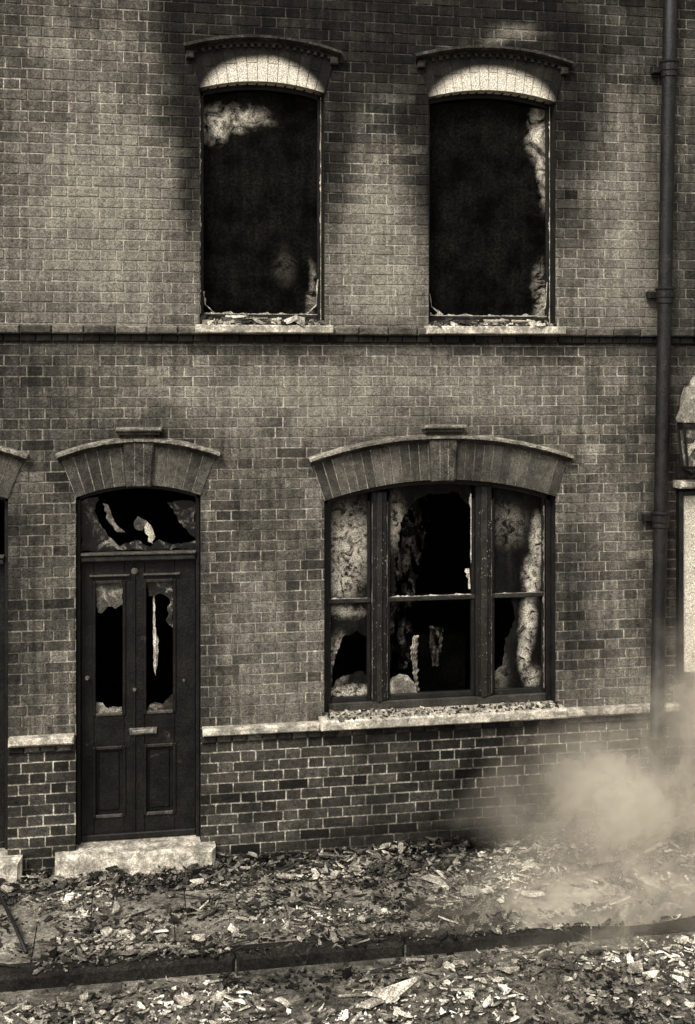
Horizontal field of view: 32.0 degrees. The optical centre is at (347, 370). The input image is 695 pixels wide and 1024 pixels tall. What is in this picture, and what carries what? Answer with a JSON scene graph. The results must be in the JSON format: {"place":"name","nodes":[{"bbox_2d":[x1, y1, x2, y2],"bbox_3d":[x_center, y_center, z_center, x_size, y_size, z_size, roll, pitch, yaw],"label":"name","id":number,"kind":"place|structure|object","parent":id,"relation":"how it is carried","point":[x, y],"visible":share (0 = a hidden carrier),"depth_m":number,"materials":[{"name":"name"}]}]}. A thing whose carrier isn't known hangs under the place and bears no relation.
{"place":"outdoors","nodes":[
{"label":"outdoors","id":0,"kind":"place"},
{"bbox_2d":[0,0,694,745],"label":"wall bricks","id":1,"kind":"object","parent":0,"point":[402,310],"depth_m":9.09,"materials":[{"name":"brick"}]},
{"bbox_2d":[7,83,554,854],"bbox_3d":[-0.677,0.751,9.126,11.100,5.817,0.276,0,0,-10],"label":"window and door reveals","id":2,"kind":"structure","parent":1,"relation":"attached to","point":[551,321],"depth_m":9.45,"materials":[{"name":"grey brick"}]},
{"bbox_2d":[0,496,7,848],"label":"front door","id":3,"kind":"structure","parent":2,"relation":"attached to","point":[3,559],"depth_m":8.76,"materials":[{"name":"paint"}]},
{"bbox_2d":[0,564,4,846],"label":"panelled door","id":4,"kind":"structure","parent":3,"relation":"attached to","point":[2,705],"depth_m":8.80,"materials":[{"name":"paint"}]},
{"bbox_2d":[77,485,199,843],"bbox_3d":[-1.548,2.152,8.983,0.894,2.625,0.170,0,0,-10],"label":"front door","id":5,"kind":"structure","parent":2,"relation":"attached to","point":[85,557],"depth_m":8.93,"materials":[{"name":"paint"}]},
{"bbox_2d":[81,560,194,841],"bbox_3d":[-1.548,2.436,8.980,0.834,2.052,0.075,0,0,-10],"label":"panelled door","id":6,"kind":"structure","parent":5,"relation":"attached to","point":[137,786],"depth_m":8.97,"materials":[{"name":"paint"}]},
{"bbox_2d":[85,568,184,734],"bbox_3d":[-1.566,2.078,8.948,0.733,1.238,0.044,0,0,-10],"label":"door furniture","id":7,"kind":"object","parent":6,"relation":"attached to","point":[142,730],"depth_m":8.95,"materials":[{"name":"grey metal"}]},
{"bbox_2d":[81,497,194,712],"bbox_3d":[-1.550,1.736,9.000,0.856,1.601,0.012,0,0,-11],"label":"broken glass","id":8,"kind":"object","parent":5,"relation":"attached to","point":[95,537],"visible":1,"depth_m":8.97,"materials":[{"name":"grey glass"}]},
{"bbox_2d":[144,522,158,674],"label":"glass edge remnants","id":9,"kind":"object","parent":8,"relation":"attached to","point":[149,532],"visible":1,"depth_m":9.05,"materials":[{"name":"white glass"}]},
{"bbox_2d":[200,85,321,322],"bbox_3d":[-0.658,-1.242,9.168,0.928,1.811,0.080,0,0,-10],"label":"burnt window frame","id":10,"kind":"object","parent":2,"relation":"in","point":[266,88],"visible":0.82,"depth_m":9.16,"materials":[{"name":"black wood"}]},
{"bbox_2d":[204,91,316,315],"bbox_3d":[-0.657,-1.262,9.164,0.864,1.705,0.001,0,0,-10],"label":"smoked window glass","id":11,"kind":"object","parent":10,"relation":"in","point":[260,201],"visible":0.89,"depth_m":9.16,"materials":[{"name":"black glass"}]},
{"bbox_2d":[200,97,320,318],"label":"glass edge remnants","id":12,"kind":"object","parent":10,"relation":"in","point":[239,316],"visible":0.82,"depth_m":9.13,"materials":[{"name":"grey glass"}]},
{"bbox_2d":[192,44,562,104],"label":"burnt arch voussoirs","id":13,"kind":"object","parent":2,"relation":"attached to","point":[306,57],"visible":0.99,"depth_m":9.13,"materials":[{"name":"beige brick"}]},
{"bbox_2d":[191,44,562,103],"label":"burnt arch joints","id":14,"kind":"object","parent":13,"relation":"attached to","point":[454,92],"visible":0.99,"depth_m":9.12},
{"bbox_2d":[324,480,550,711],"bbox_3d":[0.699,1.717,9.400,1.817,1.760,0.124,0,0,-10],"label":"sash window frame","id":15,"kind":"object","parent":2,"relation":"attached to","point":[481,605],"visible":0.83,"depth_m":9.40,"materials":[{"name":"paint"}]},
{"bbox_2d":[390,674,416,693],"bbox_3d":[0.432,2.419,9.356,0.219,0.155,0.001,0,0,-10],"label":"broken glass","id":16,"kind":"object","parent":15,"relation":"attached to","point":[401,683],"visible":1,"depth_m":9.35,"materials":[{"name":"grey glass"}]},
{"bbox_2d":[410,635,418,690],"bbox_3d":[0.526,2.295,9.493,0.069,0.430,0.060,0,0,-10],"label":"curtain shred","id":17,"kind":"object","parent":15,"relation":"attached to","point":[414,651],"visible":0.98,"depth_m":9.49,"materials":[{"name":"grey fabric"}]},
{"bbox_2d":[331,484,540,695],"bbox_3d":[0.697,1.686,9.404,1.714,1.634,0.001,0,0,-10],"label":"smoke stained glass","id":18,"kind":"object","parent":15,"relation":"attached to","point":[517,541],"visible":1,"depth_m":9.49,"materials":[{"name":"grey glass"}]},
{"bbox_2d":[332,494,543,698],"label":"glass edge remnants","id":19,"kind":"object","parent":15,"relation":"attached to","point":[467,572],"visible":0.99,"depth_m":9.28,"materials":[{"name":"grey glass"}]},
{"bbox_2d":[324,510,558,721],"bbox_3d":[0.732,1.844,9.238,1.842,1.536,0.244,0,0,-10],"label":"ash on sill","id":20,"kind":"object","parent":2,"relation":"on","point":[427,712],"visible":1,"depth_m":9.24,"materials":[{"name":"grey"}]},
{"bbox_2d":[429,94,550,322],"bbox_3d":[1.094,-1.246,9.484,1.010,1.818,0.080,0,0,-10],"label":"burnt window frame","id":21,"kind":"object","parent":2,"relation":"in","point":[504,98],"visible":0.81,"depth_m":9.51,"materials":[{"name":"black wood"}]},
{"bbox_2d":[430,100,544,317],"bbox_3d":[1.095,-1.262,9.479,0.946,1.705,0.001,0,0,-10],"label":"smoked window glass","id":22,"kind":"object","parent":21,"relation":"in","point":[487,207],"visible":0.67,"depth_m":9.48,"materials":[{"name":"black glass"}]},
{"bbox_2d":[430,106,549,322],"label":"glass edge remnants","id":23,"kind":"object","parent":21,"relation":"in","point":[439,313],"visible":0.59,"depth_m":9.51,"materials":[{"name":"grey glass"}]},
{"bbox_2d":[428,318,555,327],"bbox_3d":[1.117,-0.360,9.354,1.028,0.096,0.271,0,0,-10],"label":"ash on sill","id":24,"kind":"object","parent":2,"relation":"on","point":[493,323],"visible":0.95,"depth_m":9.28,"materials":[{"name":"grey"}]},
{"bbox_2d":[0,443,565,500],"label":"arch voussoirs","id":25,"kind":"object","parent":1,"relation":"attached to","point":[469,461],"visible":0.79,"depth_m":9.14,"materials":[{"name":"stone"}]},
{"bbox_2d":[0,443,566,500],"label":"arch joints","id":26,"kind":"object","parent":25,"relation":"attached to","point":[313,466],"visible":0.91,"depth_m":9.12,"materials":[{"name":"grey concrete"}]},
{"bbox_2d":[0,34,573,465],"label":"hood moulds","id":27,"kind":"object","parent":1,"relation":"attached to","point":[421,59],"visible":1,"depth_m":9.08,"materials":[{"name":"stone"}]},
{"bbox_2d":[116,424,466,486],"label":"keystones","id":28,"kind":"object","parent":1,"relation":"attached to","point":[138,457],"visible":0.99,"depth_m":8.83,"materials":[{"name":"stone"}]},
{"bbox_2d":[8,702,679,747],"bbox_3d":[-0.819,2.658,8.953,6.963,0.061,0.112,0,0,-10],"label":"plinth ledge","id":29,"kind":"object","parent":1,"relation":"attached to","point":[212,731],"visible":0.91,"depth_m":8.97,"materials":[{"name":"grey stone"}]},
{"bbox_2d":[0,325,694,343],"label":"string course","id":30,"kind":"object","parent":1,"relation":"attached to","point":[64,333],"visible":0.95,"depth_m":9.08,"materials":[{"name":"stone"}]},
{"bbox_2d":[0,0,694,738],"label":"wall mortar","id":31,"kind":"object","parent":1,"relation":"attached to","point":[328,324],"depth_m":9.09,"materials":[{"name":"grey concrete"}]},
{"bbox_2d":[195,324,566,731],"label":"window sills","id":32,"kind":"structure","parent":1,"relation":"attached to","point":[464,716],"depth_m":9.15,"materials":[{"name":"grey stone"}]},
{"bbox_2d":[200,313,326,326],"bbox_3d":[-0.652,-0.372,9.042,1.005,0.116,0.274,0,0,-10],"label":"ash on sill","id":33,"kind":"object","parent":32,"relation":"on","point":[303,321],"visible":0.94,"depth_m":8.96,"materials":[{"name":"grey"}]},
{"bbox_2d":[638,0,678,841],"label":"drainpipe","id":34,"kind":"object","parent":1,"relation":"attached to","point":[659,518],"visible":0.99,"depth_m":9.42,"materials":[{"name":"metal"}]},
{"bbox_2d":[673,480,694,679],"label":"notice board","id":35,"kind":"object","parent":1,"relation":"attached to","point":[685,584],"visible":1,"depth_m":9.58,"materials":[{"name":"paper"}]},
{"bbox_2d":[676,376,694,477],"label":"wall lantern","id":36,"kind":"object","parent":1,"relation":"attached to","point":[685,457],"depth_m":9.30,"materials":[{"name":"beige glass"}]},
{"bbox_2d":[0,931,694,1023],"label":"road","id":37,"kind":"structure","parent":0,"point":[542,985],"depth_m":7.30,"materials":[{"name":"grey asphalt"}]},
{"bbox_2d":[0,819,694,1023],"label":"rubble","id":38,"kind":"object","parent":37,"relation":"on","point":[388,994],"visible":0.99,"depth_m":8.06,"materials":[{"name":"grey stone"}]},
{"bbox_2d":[0,893,27,953],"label":"iron bar","id":39,"kind":"object","parent":38,"relation":"on","point":[16,928],"visible":1,"depth_m":7.84,"materials":[{"name":"grey metal"}]},
{"bbox_2d":[0,833,694,971],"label":"pavement","id":40,"kind":"structure","parent":0,"point":[48,930],"depth_m":8.31,"materials":[{"name":"stone"}]},
{"bbox_2d":[0,847,22,886],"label":"stone doorstep","id":41,"kind":"object","parent":40,"relation":"on","point":[11,868],"visible":0.77,"depth_m":8.58,"materials":[{"name":"grey stone"}]},
{"bbox_2d":[54,834,215,878],"bbox_3d":[-1.555,3.570,8.913,1.155,0.205,0.385,0,0,-10],"label":"stone doorstep","id":42,"kind":"object","parent":40,"relation":"on","point":[178,852],"visible":0.78,"depth_m":8.77,"materials":[{"name":"grey stone"}]},
{"bbox_2d":[0,907,694,991],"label":"kerb","id":43,"kind":"structure","parent":40,"relation":"on","point":[22,976],"depth_m":7.67,"materials":[{"name":"stone"}]},
{"bbox_2d":[8,713,694,878],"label":"plinth bricks","id":44,"kind":"object","parent":40,"relation":"on","point":[322,792],"visible":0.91,"depth_m":9.17,"materials":[{"name":"brick"}]},
{"bbox_2d":[8,712,694,879],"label":"plinth mortar","id":45,"kind":"object","parent":44,"relation":"attached to","point":[330,796],"visible":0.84,"depth_m":9.17,"materials":[{"name":"grey concrete"}]},
{"bbox_2d":[8,708,694,753],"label":"plinth moulding","id":46,"kind":"object","parent":44,"relation":"on","point":[687,713],"visible":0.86,"depth_m":9.15,"materials":[{"name":"grey stone"}]},
{"bbox_2d":[531,703,694,928],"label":"smoke cloud","id":47,"kind":"structure","parent":0,"point":[645,798],"depth_m":8.88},
{"label":"ground","id":48,"kind":"structure","parent":0,"visible":0},
{"bbox_3d":[-0.983,-0.290,12.524,13.500,7.900,7.000,0,0,-10],"label":"side and rear walls","id":49,"kind":"object","parent":48,"relation":"on","visible":0},
{"bbox_2d":[0,92,542,711],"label":"burnt rooms","id":50,"kind":"object","parent":49,"relation":"attached to","point":[444,550],"visible":0.06,"depth_m":13.04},
{"bbox_2d":[388,493,432,668],"bbox_3d":[0.491,1.735,9.995,0.512,1.450,0.060,0,0,-10],"label":"torn curtain","id":51,"kind":"object","parent":50,"relation":"hanging from","point":[407,537],"visible":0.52,"depth_m":9.99,"materials":[{"name":"grey fabric"}]},
{"bbox_2d":[429,625,442,665],"bbox_3d":[0.706,2.200,9.678,0.123,0.320,0.060,0,0,-10],"label":"curtain scrap","id":52,"kind":"object","parent":50,"relation":"attached to","point":[433,647],"visible":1,"depth_m":9.68,"materials":[{"name":"grey fabric"}]}
]}

